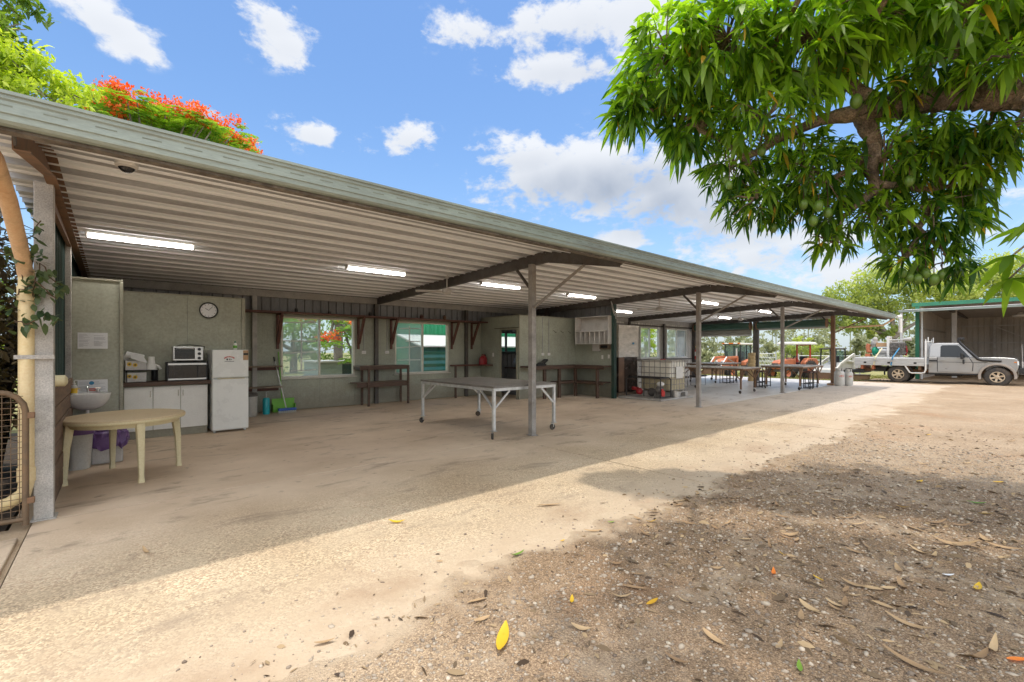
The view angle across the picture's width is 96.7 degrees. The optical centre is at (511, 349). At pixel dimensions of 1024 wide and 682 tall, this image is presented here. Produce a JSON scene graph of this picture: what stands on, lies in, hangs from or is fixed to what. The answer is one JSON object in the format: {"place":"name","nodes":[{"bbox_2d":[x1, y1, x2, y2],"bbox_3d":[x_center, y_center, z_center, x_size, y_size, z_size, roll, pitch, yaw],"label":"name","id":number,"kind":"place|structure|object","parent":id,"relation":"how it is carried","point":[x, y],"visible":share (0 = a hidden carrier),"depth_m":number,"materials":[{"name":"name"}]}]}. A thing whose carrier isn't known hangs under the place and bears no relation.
{"place":"outdoors","nodes":[
{"label":"outdoors","id":0,"kind":"place"},
{"bbox_2d":[0,538,17,573],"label":"garden path","id":1,"kind":"structure","parent":0,"point":[7,547],"depth_m":3.42,"materials":[{"name":"concrete"}]},
{"bbox_2d":[0,433,33,531],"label":"garden bed ground","id":2,"kind":"structure","parent":0,"point":[14,452],"depth_m":5.45,"materials":[{"name":"soil"}]},
{"bbox_2d":[0,217,32,472],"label":"garden shrub","id":3,"kind":"object","parent":2,"relation":"on","point":[10,384],"visible":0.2,"depth_m":5.66,"materials":[{"name":"green plant"}]},
{"bbox_2d":[0,208,33,451],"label":"garden shrub","id":4,"kind":"object","parent":2,"relation":"on","point":[4,373],"visible":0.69,"depth_m":4.40,"materials":[{"name":"green plant"}]},
{"bbox_2d":[9,352,907,433],"bbox_3d":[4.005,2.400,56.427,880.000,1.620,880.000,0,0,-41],"label":"grass field","id":5,"kind":"structure","parent":0,"point":[301,373],"depth_m":41.05,"materials":[{"name":"plant"}]},
{"bbox_2d":[0,0,60,93],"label":"garden tree","id":6,"kind":"object","parent":5,"relation":"on","point":[25,6],"visible":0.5,"depth_m":9.09,"materials":[{"name":"green plant"}]},
{"bbox_2d":[0,28,103,224],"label":"lime tree","id":7,"kind":"object","parent":5,"relation":"on","point":[63,91],"visible":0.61,"depth_m":8.69,"materials":[{"name":"green plant"}]},
{"bbox_2d":[47,75,266,155],"bbox_3d":[-10.552,-3.347,14.307,5.521,9.939,4.893,0,0,-41],"label":"poinciana tree","id":8,"kind":"object","parent":5,"relation":"on","point":[117,101],"visible":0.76,"depth_m":13.09,"materials":[{"name":"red plant"}]},
{"bbox_2d":[283,318,343,372],"bbox_3d":[-14.829,-1.590,30.772,6.766,6.636,5.944,0,0,-41],"label":"lawn tree","id":9,"kind":"object","parent":5,"relation":"on","point":[292,359],"visible":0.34,"depth_m":30.68,"materials":[{"name":"green plant"}]},
{"bbox_2d":[283,318,351,364],"bbox_3d":[-6.194,-0.057,15.849,3.606,3.388,3.605,0,0,25],"label":"poinciana tree","id":10,"kind":"object","parent":5,"relation":"on","point":[340,327],"visible":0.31,"depth_m":15.36,"materials":[{"name":"green plant"}]},
{"bbox_2d":[300,360,351,374],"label":"garden shed","id":11,"kind":"structure","parent":5,"relation":"on","point":[330,367],"depth_m":16.49,"materials":[{"name":"paint"}]},
{"bbox_2d":[342,364,351,373],"bbox_3d":[-5.697,1.035,17.022,1.300,1.030,0.013,0,0,-41],"label":"door","id":12,"kind":"structure","parent":11,"relation":"in","point":[346,368],"depth_m":16.70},
{"bbox_2d":[396,323,514,371],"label":"green shed","id":13,"kind":"structure","parent":5,"relation":"on","point":[415,352],"depth_m":18.10,"materials":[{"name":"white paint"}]},
{"bbox_2d":[397,334,514,370],"bbox_3d":[-1.482,0.450,18.572,6.100,2.100,1.800,0,0,-41],"label":"lean to","id":14,"kind":"object","parent":5,"relation":"on","point":[434,359],"visible":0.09,"depth_m":16.67,"materials":[{"name":"white paint"}]},
{"bbox_2d":[297,345,908,368],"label":"undergrowth","id":15,"kind":"object","parent":5,"relation":"on","point":[839,354],"visible":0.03,"depth_m":70.37,"materials":[{"name":"green plant"}]},
{"bbox_2d":[641,328,656,356],"bbox_3d":[10.620,-0.426,36.030,2.552,4.659,2.328,0,0,-41],"label":"young tree","id":16,"kind":"object","parent":5,"relation":"on","point":[644,340],"visible":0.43,"depth_m":35.67,"materials":[{"name":"green plant"}]},
{"bbox_2d":[701,343,752,375],"bbox_3d":[15.392,0.770,32.602,4.150,2.541,1.909,0,0,-32],"label":"loader tractor","id":17,"kind":"object","parent":5,"relation":"on","point":[729,353],"visible":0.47,"depth_m":32.47,"materials":[{"name":"metal"}]},
{"bbox_2d":[745,345,776,374],"bbox_3d":[20.002,0.810,36.612,2.243,2.400,0.096,0,0,21],"label":"yard panel","id":18,"kind":"object","parent":5,"relation":"on","point":[775,353],"visible":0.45,"depth_m":36.47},
{"bbox_2d":[641,315,914,365],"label":"woodland","id":19,"kind":"object","parent":5,"relation":"on","point":[858,342],"visible":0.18,"depth_m":77.10,"materials":[{"name":"green plant"}]},
{"bbox_2d":[767,342,818,377],"bbox_3d":[19.660,0.741,32.004,3.231,2.601,1.869,0,0,-19],"label":"open tractor","id":20,"kind":"object","parent":5,"relation":"on","point":[804,360],"visible":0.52,"depth_m":31.58,"materials":[{"name":"metal"}]},
{"bbox_2d":[701,372,889,381],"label":"grass","id":21,"kind":"structure","parent":5,"relation":"on","point":[872,376],"depth_m":28.00,"materials":[{"name":"plant"}]},
{"bbox_2d":[777,336,827,358],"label":"paddock bush","id":22,"kind":"object","parent":5,"relation":"on","point":[802,349],"visible":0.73,"depth_m":45.50,"materials":[{"name":"green plant"}]},
{"bbox_2d":[593,0,1023,317],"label":"mango tree","id":23,"kind":"object","parent":5,"relation":"on","point":[964,44],"visible":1,"depth_m":4.75,"materials":[{"name":"green plant"}]},
{"bbox_2d":[809,348,854,379],"bbox_3d":[20.768,0.964,29.700,2.876,2.149,1.710,0,0,-24],"label":"skid steer","id":24,"kind":"object","parent":5,"relation":"on","point":[845,363],"visible":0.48,"depth_m":29.56,"materials":[{"name":"metal"}]},
{"bbox_2d":[853,374,870,380],"bbox_3d":[20.860,1.745,27.229,0.660,0.550,0.860,0,0,-41],"label":"timber bin","id":25,"kind":"object","parent":5,"relation":"on","point":[858,377],"visible":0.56,"depth_m":27.03,"materials":[{"name":"wood"}]},
{"bbox_2d":[821,259,985,366],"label":"rain tree","id":26,"kind":"object","parent":5,"relation":"on","point":[862,297],"visible":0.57,"depth_m":44.95,"materials":[{"name":"green plant"}]},
{"bbox_2d":[931,248,1023,301],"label":"rain tree","id":27,"kind":"object","parent":5,"relation":"on","point":[995,278],"visible":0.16,"depth_m":43.85,"materials":[{"name":"green plant"}]},
{"bbox_2d":[0,375,949,681],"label":"concrete slab","id":28,"kind":"structure","parent":0,"point":[256,513],"depth_m":4.25,"materials":[{"name":"concrete"}]},
{"bbox_2d":[55,378,72,500],"bbox_3d":[-5.051,0.936,5.071,0.094,1.127,2.520,0,0,-41],"label":"timber screen","id":29,"kind":"object","parent":28,"relation":"on","point":[63,409],"visible":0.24,"depth_m":4.74,"materials":[{"name":"wood"}]},
{"bbox_2d":[55,375,67,386],"bbox_3d":[-4.477,0.297,4.486,0.155,0.115,0.355,0,0,-41],"label":"towel holder","id":30,"kind":"object","parent":29,"relation":"attached to","point":[61,380],"visible":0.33,"depth_m":4.38,"materials":[{"name":"beige plastic"}]},
{"bbox_2d":[69,430,94,470],"bbox_3d":[-5.481,1.215,5.769,0.300,0.570,0.380,0,0,-41],"label":"waste bin","id":31,"kind":"object","parent":28,"relation":"on","point":[81,450],"visible":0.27,"depth_m":5.67,"materials":[{"name":"plastic"}]},
{"bbox_2d":[91,429,129,464],"bbox_3d":[-5.445,1.290,6.126,0.464,0.420,0.458,0,0,-41],"label":"storage tub","id":32,"kind":"object","parent":28,"relation":"on","point":[100,450],"visible":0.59,"depth_m":5.98,"materials":[{"name":"plastic"}]},
{"bbox_2d":[62,409,185,486],"bbox_3d":[-4.631,1.138,5.461,1.164,0.724,1.164,0,0,-9],"label":"round table","id":33,"kind":"object","parent":28,"relation":"on","point":[138,420],"visible":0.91,"depth_m":5.15,"materials":[{"name":"beige plastic"}]},
{"bbox_2d":[123,379,210,439],"bbox_3d":[-6.088,1.025,8.053,1.215,0.950,0.545,0,0,-41],"label":"kitchen cabinet","id":34,"kind":"object","parent":28,"relation":"on","point":[189,398],"visible":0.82,"depth_m":7.90,"materials":[{"name":"white paint"}]},
{"bbox_2d":[125,372,145,381],"bbox_3d":[-6.429,0.468,7.778,0.280,0.160,0.144,0,0,-41],"label":"sunflower tin","id":35,"kind":"object","parent":34,"relation":"on","point":[136,376],"visible":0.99,"depth_m":7.73,"materials":[{"name":"white metal"}]},
{"bbox_2d":[124,369,158,381],"bbox_3d":[-6.393,0.445,7.858,0.460,0.200,0.266,0,0,-41],"label":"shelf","id":36,"kind":"object","parent":34,"relation":"on","point":[142,370],"visible":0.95,"depth_m":7.76,"materials":[{"name":"black metal"}]},
{"bbox_2d":[125,360,145,369],"bbox_3d":[-6.429,0.263,7.778,0.280,0.160,0.144,0,0,-41],"label":"sunflower tin","id":37,"kind":"object","parent":36,"relation":"on","point":[134,365],"visible":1,"depth_m":7.72,"materials":[{"name":"white metal"}]},
{"bbox_2d":[123,351,146,362],"bbox_3d":[-6.412,0.122,7.734,0.377,0.195,0.147,0,0,-20],"label":"paper towel","id":38,"kind":"object","parent":37,"relation":"on","point":[127,355],"visible":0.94,"depth_m":7.69,"materials":[{"name":"paper"}]},
{"bbox_2d":[146,357,161,369],"bbox_3d":[-6.282,0.236,7.961,0.168,0.235,0.215,0,0,23],"label":"kettle jug","id":39,"kind":"object","parent":36,"relation":"on","point":[151,365],"visible":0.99,"depth_m":7.90,"materials":[{"name":"white paint"}]},
{"bbox_2d":[165,361,207,380],"bbox_3d":[-5.904,0.380,8.257,0.600,0.330,0.388,0,0,-41],"label":"microwave","id":40,"kind":"object","parent":34,"relation":"on","point":[186,370],"visible":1,"depth_m":8.11,"materials":[{"name":"black metal"}]},
{"bbox_2d":[171,345,204,361],"bbox_3d":[-5.879,0.058,8.276,0.484,0.309,0.352,0,0,-41],"label":"toaster oven","id":41,"kind":"object","parent":40,"relation":"on","point":[187,353],"visible":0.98,"depth_m":8.15,"materials":[{"name":"metal"}]},
{"bbox_2d":[207,350,247,432],"bbox_3d":[-5.350,0.750,8.564,0.570,1.500,0.670,0,0,-41],"label":"fridge","id":42,"kind":"object","parent":28,"relation":"on","point":[228,391],"visible":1,"depth_m":8.30,"materials":[{"name":"white metal"}]},
{"bbox_2d":[248,392,257,416],"bbox_3d":[-5.902,1.230,10.237,0.336,0.540,0.336,0,0,-41],"label":"grey bin","id":43,"kind":"object","parent":28,"relation":"on","point":[252,404],"visible":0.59,"depth_m":10.14,"materials":[{"name":"paint"}]},
{"bbox_2d":[263,391,269,414],"bbox_3d":[-5.720,1.236,10.593,0.150,0.528,0.150,0,0,-41],"label":"aqua bottle","id":44,"kind":"object","parent":28,"relation":"on","point":[266,405],"visible":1,"depth_m":10.53,"materials":[{"name":"metal"}]},
{"bbox_2d":[272,352,295,412],"bbox_3d":[-5.539,0.764,11.010,0.500,1.432,0.293,0,0,-41],"label":"dustpan","id":45,"kind":"object","parent":28,"relation":"on","point":[279,403],"visible":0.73,"depth_m":10.99,"materials":[{"name":"plastic"}]},
{"bbox_2d":[273,357,296,413],"bbox_3d":[-5.462,0.831,10.948,0.410,1.330,0.459,0,0,-41],"label":"broom","id":46,"kind":"object","parent":28,"relation":"on","point":[286,409],"visible":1,"depth_m":10.83,"materials":[{"name":"blue plastic"}]},
{"bbox_2d":[350,364,409,406],"bbox_3d":[-3.606,0.963,12.520,1.520,1.075,0.520,0,0,-41],"label":"timber stand","id":47,"kind":"object","parent":28,"relation":"on","point":[368,384],"visible":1,"depth_m":12.35,"materials":[{"name":"wood"}]},
{"bbox_2d":[0,88,901,522],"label":"packing shed","id":48,"kind":"structure","parent":28,"relation":"on","point":[266,232],"depth_m":7.56,"materials":[{"name":"paint"}]},
{"bbox_2d":[0,390,34,525],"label":"gate","id":49,"kind":"structure","parent":48,"relation":"attached to","point":[26,416],"depth_m":3.83,"materials":[{"name":"metal"}]},
{"bbox_2d":[0,208,69,337],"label":"climbing vine","id":50,"kind":"object","parent":48,"relation":"attached to","point":[45,275],"visible":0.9,"depth_m":3.90,"materials":[{"name":"green plant"}]},
{"bbox_2d":[71,385,110,413],"bbox_3d":[-5.646,0.726,6.051,0.480,0.503,0.430,0,0,-41],"label":"basin","id":51,"kind":"object","parent":48,"relation":"attached to","point":[87,401],"visible":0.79,"depth_m":5.97,"materials":[{"name":"white ceramic"}]},
{"bbox_2d":[71,380,77,394],"bbox_3d":[-5.645,0.482,5.866,0.065,0.191,0.065,0,0,4],"label":"soap bottle","id":52,"kind":"object","parent":51,"relation":"on","point":[74,389],"visible":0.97,"depth_m":5.85,"materials":[{"name":"plastic"}]},
{"bbox_2d":[78,332,107,348],"bbox_3d":[-5.756,-0.125,6.250,0.305,0.220,0.005,0,0,-41],"label":"paper notice","id":53,"kind":"object","parent":48,"relation":"attached to","point":[92,340],"visible":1,"depth_m":6.25,"materials":[{"name":"grey"}]},
{"bbox_2d":[78,379,107,391],"bbox_3d":[-5.755,0.505,6.249,0.305,0.190,0.007,0,0,-41],"label":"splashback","id":54,"kind":"object","parent":48,"relation":"attached to","point":[93,384],"visible":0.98,"depth_m":6.25,"materials":[{"name":"grey"}]},
{"bbox_2d":[114,159,138,172],"bbox_3d":[-3.231,-1.539,3.816,0.156,0.112,0.156,0,0,-41],"label":"security camera","id":55,"kind":"object","parent":48,"relation":"attached to","point":[126,166],"visible":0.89,"depth_m":3.78,"materials":[{"name":"white paint"}]},
{"bbox_2d":[85,229,194,249],"bbox_3d":[-5.227,-1.551,6.453,1.204,0.092,0.108,0,0,-41],"label":"tube lamp","id":56,"kind":"object","parent":48,"relation":"attached to","point":[133,238],"visible":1,"depth_m":6.39,"materials":[{"name":"white paint"}]},
{"bbox_2d":[199,302,217,317],"bbox_3d":[-5.772,-0.750,8.660,0.310,0.310,0.032,0,0,-41],"label":"wall clock","id":57,"kind":"object","parent":48,"relation":"attached to","point":[208,309],"depth_m":8.66,"materials":[{"name":"white plastic"}]},
{"bbox_2d":[248,386,281,391],"bbox_3d":[-5.968,0.925,10.649,1.020,0.110,0.310,0,0,-41],"label":"corner shelf","id":58,"kind":"object","parent":48,"relation":"attached to","point":[265,388],"visible":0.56,"depth_m":10.79,"materials":[{"name":"wood"}]},
{"bbox_2d":[248,365,281,370],"bbox_3d":[-5.968,0.435,10.649,1.020,0.110,0.310,0,0,-41],"label":"corner shelf","id":59,"kind":"object","parent":48,"relation":"attached to","point":[259,368],"visible":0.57,"depth_m":10.78,"materials":[{"name":"wood"}]},
{"bbox_2d":[281,316,356,379],"bbox_3d":[-4.981,-0.050,11.770,1.940,1.560,0.170,0,0,-41],"label":"window","id":60,"kind":"structure","parent":48,"relation":"in","point":[319,375],"depth_m":11.74,"materials":[{"name":"metal"}]},
{"bbox_2d":[245,309,487,348],"bbox_3d":[-3.534,-0.468,12.674,6.970,0.895,0.460,0,0,-41],"label":"wall shelf","id":61,"kind":"object","parent":48,"relation":"attached to","point":[279,322],"depth_m":12.36,"materials":[{"name":"wood"}]},
{"bbox_2d":[345,264,405,275],"bbox_3d":[-2.632,-1.547,8.864,1.204,0.092,0.108,0,0,-41],"label":"tube lamp","id":62,"kind":"object","parent":48,"relation":"attached to","point":[373,269],"visible":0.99,"depth_m":8.79,"materials":[{"name":"white paint"}]},
{"bbox_2d":[393,321,450,374],"bbox_3d":[-2.703,-0.050,13.746,1.930,1.560,0.170,0,0,-41],"label":"window","id":63,"kind":"structure","parent":48,"relation":"in","point":[422,371],"depth_m":13.74,"materials":[{"name":"metal"}]},
{"bbox_2d":[416,275,463,294],"bbox_3d":[-1.349,-1.394,9.906,1.203,0.410,1.042,0,0,20],"label":"ceiling fan","id":64,"kind":"object","parent":48,"relation":"hanging from","point":[447,291],"visible":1,"depth_m":9.71},
{"bbox_2d":[479,281,520,289],"bbox_3d":[-0.267,-1.547,10.915,1.204,0.092,0.108,0,0,-41],"label":"tube lamp","id":65,"kind":"object","parent":48,"relation":"attached to","point":[494,284],"visible":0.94,"depth_m":10.84,"materials":[{"name":"white paint"}]},
{"bbox_2d":[502,332,515,353],"bbox_3d":[-0.109,-0.245,16.036,0.950,0.750,0.170,0,0,-41],"label":"window","id":66,"kind":"structure","parent":48,"relation":"in","point":[503,352],"depth_m":15.96,"materials":[{"name":"glass"}]},
{"bbox_2d":[566,292,595,298],"bbox_3d":[1.984,-1.544,12.973,1.204,0.092,0.108,0,0,-41],"label":"tube lamp","id":67,"kind":"object","parent":48,"relation":"attached to","point":[580,295],"visible":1,"depth_m":12.88,"materials":[{"name":"white paint"}]},
{"bbox_2d":[575,315,611,343],"bbox_3d":[2.618,-0.618,14.543,0.295,0.875,1.340,0,0,-41],"label":"cubby shelf","id":68,"kind":"object","parent":48,"relation":"attached to","point":[594,330],"visible":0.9,"depth_m":14.58,"materials":[{"name":"wood"}]},
{"bbox_2d":[592,344,610,350],"bbox_3d":[2.830,-0.070,14.449,0.105,0.220,0.680,0,0,-41],"label":"switch box","id":69,"kind":"object","parent":48,"relation":"attached to","point":[597,347],"visible":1,"depth_m":14.44,"materials":[{"name":"metal"}]},
{"bbox_2d":[639,327,660,358],"bbox_3d":[6.595,-0.315,21.812,1.750,1.490,0.170,0,0,-41],"label":"window","id":70,"kind":"structure","parent":48,"relation":"in","point":[658,329],"depth_m":21.83,"materials":[{"name":"white paint"}]},
{"bbox_2d":[637,299,672,310],"bbox_3d":[4.671,-1.413,14.281,1.203,0.410,1.042,0,0,38],"label":"ceiling fan","id":71,"kind":"object","parent":48,"relation":"hanging from","point":[659,308],"visible":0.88,"depth_m":14.16},
{"bbox_2d":[665,329,687,357],"bbox_3d":[8.465,-0.315,23.434,2.100,1.490,0.170,0,0,-41],"label":"window","id":72,"kind":"structure","parent":48,"relation":"in","point":[680,335],"depth_m":23.71,"materials":[{"name":"white paint"}]},
{"bbox_2d":[692,322,752,336],"bbox_3d":[10.666,-1.023,23.186,0.400,0.685,2.876,0,0,-41],"label":"roller door","id":73,"kind":"structure","parent":48,"relation":"in","point":[726,329],"depth_m":23.01,"materials":[{"name":"metal"}]},
{"bbox_2d":[755,318,828,329],"bbox_3d":[12.727,-1.153,20.810,0.400,0.425,2.866,0,0,-41],"label":"roller door","id":74,"kind":"structure","parent":48,"relation":"in","point":[818,323],"depth_m":20.54,"materials":[{"name":"metal"}]},
{"bbox_2d":[450,364,492,397],"bbox_3d":[-1.281,0.985,14.483,1.205,1.030,0.660,0,0,-41],"label":"red jug shelf","id":75,"kind":"object","parent":28,"relation":"on","point":[455,376],"visible":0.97,"depth_m":14.17,"materials":[{"name":"wood"}]},
{"bbox_2d":[479,354,486,363],"bbox_3d":[-0.934,0.303,14.705,0.210,0.330,0.310,0,0,29],"label":"fuel can","id":76,"kind":"object","parent":75,"relation":"on","point":[482,359],"visible":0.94,"depth_m":14.59,"materials":[{"name":"red plastic"}]},
{"bbox_2d":[419,377,556,439],"bbox_3d":[-0.547,1.055,8.964,1.555,0.890,2.455,0,0,-41],"label":"work table","id":77,"kind":"object","parent":28,"relation":"on","point":[478,385],"visible":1,"depth_m":8.49,"materials":[{"name":"metal"}]},
{"bbox_2d":[505,367,515,394],"bbox_3d":[0.424,1.041,15.459,1.100,0.918,0.800,0,0,-41],"label":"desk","id":78,"kind":"object","parent":28,"relation":"on","point":[510,372],"visible":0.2,"depth_m":15.20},
{"bbox_2d":[520,364,610,398],"bbox_3d":[1.692,0.995,13.932,2.475,1.010,1.550,0,0,-41],"label":"workbench","id":79,"kind":"object","parent":28,"relation":"on","point":[575,381],"visible":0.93,"depth_m":14.24,"materials":[{"name":"wood"}]},
{"bbox_2d":[617,325,637,396],"bbox_3d":[3.421,0.350,15.246,1.108,2.300,1.206,0,0,-41],"label":"wrapped pallet","id":80,"kind":"object","parent":28,"relation":"on","point":[627,348],"visible":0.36,"depth_m":14.77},
{"bbox_2d":[618,394,692,400],"bbox_3d":[4.523,1.470,14.342,1.870,0.049,1.500,0,0,-41],"label":"skid plate","id":81,"kind":"object","parent":28,"relation":"on","point":[641,397],"visible":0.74,"depth_m":13.88,"materials":[{"name":"concrete"}]},
{"bbox_2d":[626,376,678,398],"bbox_3d":[4.317,1.132,14.002,0.868,0.620,1.337,0,0,-41],"label":"water pump","id":82,"kind":"object","parent":81,"relation":"on","point":[658,392],"visible":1,"depth_m":13.71,"materials":[{"name":"black plastic"}]},
{"bbox_2d":[639,359,687,396],"bbox_3d":[4.826,0.864,14.548,0.985,1.157,1.166,0,0,-41],"label":"caged tank","id":83,"kind":"object","parent":81,"relation":"on","point":[674,371],"visible":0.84,"depth_m":14.20,"materials":[{"name":"plastic"}]},
{"bbox_2d":[686,362,740,382],"bbox_3d":[9.599,1.055,21.631,2.450,0.890,1.500,0,0,-41],"label":"work table","id":84,"kind":"object","parent":28,"relation":"on","point":[718,363],"visible":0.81,"depth_m":21.30,"materials":[{"name":"metal"}]},
{"bbox_2d":[685,365,761,393],"bbox_3d":[7.539,1.055,16.733,1.520,0.890,2.500,0,0,-41],"label":"work table","id":85,"kind":"object","parent":28,"relation":"on","point":[730,368],"visible":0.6,"depth_m":16.11,"materials":[{"name":"metal"}]},
{"bbox_2d":[748,353,755,380],"bbox_3d":[11.530,0.818,21.894,0.342,1.356,0.336,0,0,-41],"label":"straw stack","id":86,"kind":"object","parent":28,"relation":"on","point":[751,360],"visible":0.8,"depth_m":21.77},
{"bbox_2d":[753,370,764,387],"bbox_3d":[9.866,1.166,18.156,0.324,0.660,0.384,0,0,43],"label":"bar stool","id":87,"kind":"object","parent":28,"relation":"on","point":[762,386],"visible":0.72,"depth_m":18.13,"materials":[{"name":"black metal"}]},
{"bbox_2d":[760,364,823,389],"bbox_3d":[11.148,1.055,18.090,2.450,0.890,1.480,0,0,-41],"label":"work table","id":88,"kind":"object","parent":28,"relation":"on","point":[800,367],"visible":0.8,"depth_m":17.69,"materials":[{"name":"metal"}]},
{"bbox_2d":[801,371,812,388],"bbox_3d":[11.320,1.166,17.471,0.384,0.660,0.324,0,0,-44],"label":"bar stool","id":89,"kind":"object","parent":28,"relation":"on","point":[803,372],"visible":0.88,"depth_m":17.48,"materials":[{"name":"black metal"}]},
{"bbox_2d":[805,371,817,387],"bbox_3d":[11.841,1.166,18.016,0.384,0.660,0.324,0,0,-38],"label":"bar stool","id":90,"kind":"object","parent":28,"relation":"on","point":[813,380],"visible":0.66,"depth_m":18.00,"materials":[{"name":"black metal"}]},
{"bbox_2d":[834,368,844,385],"bbox_3d":[13.575,1.130,18.871,0.370,0.740,0.367,0,0,-41],"label":"gas cylinder","id":91,"kind":"object","parent":28,"relation":"on","point":[839,377],"visible":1,"depth_m":18.74,"materials":[{"name":"paint"}]},
{"bbox_2d":[845,369,852,385],"bbox_3d":[13.981,1.150,18.906,0.310,0.700,0.308,0,0,-41],"label":"gas cylinder","id":92,"kind":"object","parent":28,"relation":"on","point":[848,377],"visible":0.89,"depth_m":18.79,"materials":[{"name":"paint"}]},
{"bbox_2d":[0,374,1023,681],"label":"gravel yard","id":93,"kind":"structure","parent":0,"point":[972,408],"depth_m":2.88,"materials":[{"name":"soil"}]},
{"bbox_2d":[496,620,508,649],"bbox_3d":[-0.047,1.465,2.329,0.061,0.026,0.240,0,0,7],"label":"fallen leaf","id":94,"kind":"object","parent":93,"relation":"on","point":[502,637],"visible":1,"depth_m":2.34,"materials":[{"name":"plant"}]},
{"bbox_2d":[571,622,590,629],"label":"fallen leaf","id":95,"kind":"object","parent":93,"relation":"on","point":[580,627],"visible":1,"depth_m":2.42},
{"bbox_2d":[234,419,1023,681],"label":"leaf litter","id":96,"kind":"object","parent":93,"relation":"on","point":[805,644],"visible":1,"depth_m":3.20,"materials":[{"name":"plant"}]},
{"bbox_2d":[703,627,724,643],"bbox_3d":[1.030,1.468,2.324,0.038,0.018,0.147,0,0,-22],"label":"fallen leaf","id":97,"kind":"object","parent":93,"relation":"on","point":[712,636],"visible":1,"depth_m":2.34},
{"bbox_2d":[799,598,818,610],"bbox_3d":[1.694,1.462,2.595,0.034,0.022,0.130,0,0,-15],"label":"fallen leaf","id":98,"kind":"object","parent":93,"relation":"on","point":[807,605],"visible":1,"depth_m":2.61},
{"bbox_2d":[885,610,931,627],"bbox_3d":[2.130,1.460,2.443,0.031,0.033,0.200,0,0,-41],"label":"fallen leaf","id":99,"kind":"object","parent":93,"relation":"on","point":[906,622],"visible":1,"depth_m":2.45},
{"bbox_2d":[882,644,951,674],"bbox_3d":[1.880,1.455,2.121,0.037,0.034,0.250,0,0,-33],"label":"fallen leaf","id":100,"kind":"object","parent":93,"relation":"on","point":[909,661],"visible":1,"depth_m":2.13,"materials":[{"name":"plant"}]},
{"bbox_2d":[852,337,1023,385],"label":"flat tray ute","id":101,"kind":"object","parent":93,"relation":"on","point":[959,358],"visible":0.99,"depth_m":20.11,"materials":[{"name":"silver metal"}]},
{"bbox_2d":[863,336,911,357],"bbox_3d":[18.131,0.008,21.948,0.664,1.320,1.803,0,0,-41],"label":"irrigation pump","id":102,"kind":"object","parent":101,"relation":"on","point":[890,350],"visible":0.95,"depth_m":21.71,"materials":[{"name":"white paint"}]},
{"bbox_2d":[940,345,968,356],"bbox_3d":[19.395,0.055,19.935,0.128,0.520,0.920,0,0,-41],"label":"side window","id":103,"kind":"structure","parent":101,"relation":"in","point":[946,350],"depth_m":20.02,"materials":[{"name":"grey glass"}]},
{"bbox_2d":[938,358,972,371],"bbox_3d":[19.315,0.657,19.852,0.042,0.625,1.100,0,0,-41],"label":"door","id":104,"kind":"structure","parent":101,"relation":"in","point":[944,364],"depth_m":19.88,"materials":[{"name":"silver metal"}]},
{"bbox_2d":[929,533,979,545],"bbox_3d":[3.350,1.444,3.448,0.300,0.064,0.045,0,0,21],"label":"fallen leaf","id":105,"kind":"object","parent":93,"relation":"on","point":[959,543],"visible":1,"depth_m":3.44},
{"bbox_2d":[898,297,1023,378],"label":"machinery shed","id":106,"kind":"structure","parent":93,"relation":"on","point":[986,329],"depth_m":27.41,"materials":[{"name":"white paint"}]},
{"bbox_2d":[969,647,988,657],"bbox_3d":[2.239,1.455,2.180,0.150,0.035,0.039,0,0,-21],"label":"fallen leaf","id":107,"kind":"object","parent":93,"relation":"on","point":[983,653],"visible":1,"depth_m":2.19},
{"bbox_2d":[989,632,997,650],"bbox_3d":[2.386,1.457,2.255,0.200,0.039,0.030,0,0,-41],"label":"fallen leaf","id":108,"kind":"object","parent":93,"relation":"on","point":[993,644],"visible":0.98,"depth_m":2.28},
{"bbox_2d":[0,0,1023,353],"label":"sky","id":109,"kind":"structure","parent":0,"point":[492,106],"materials":[{"name":"blue"}]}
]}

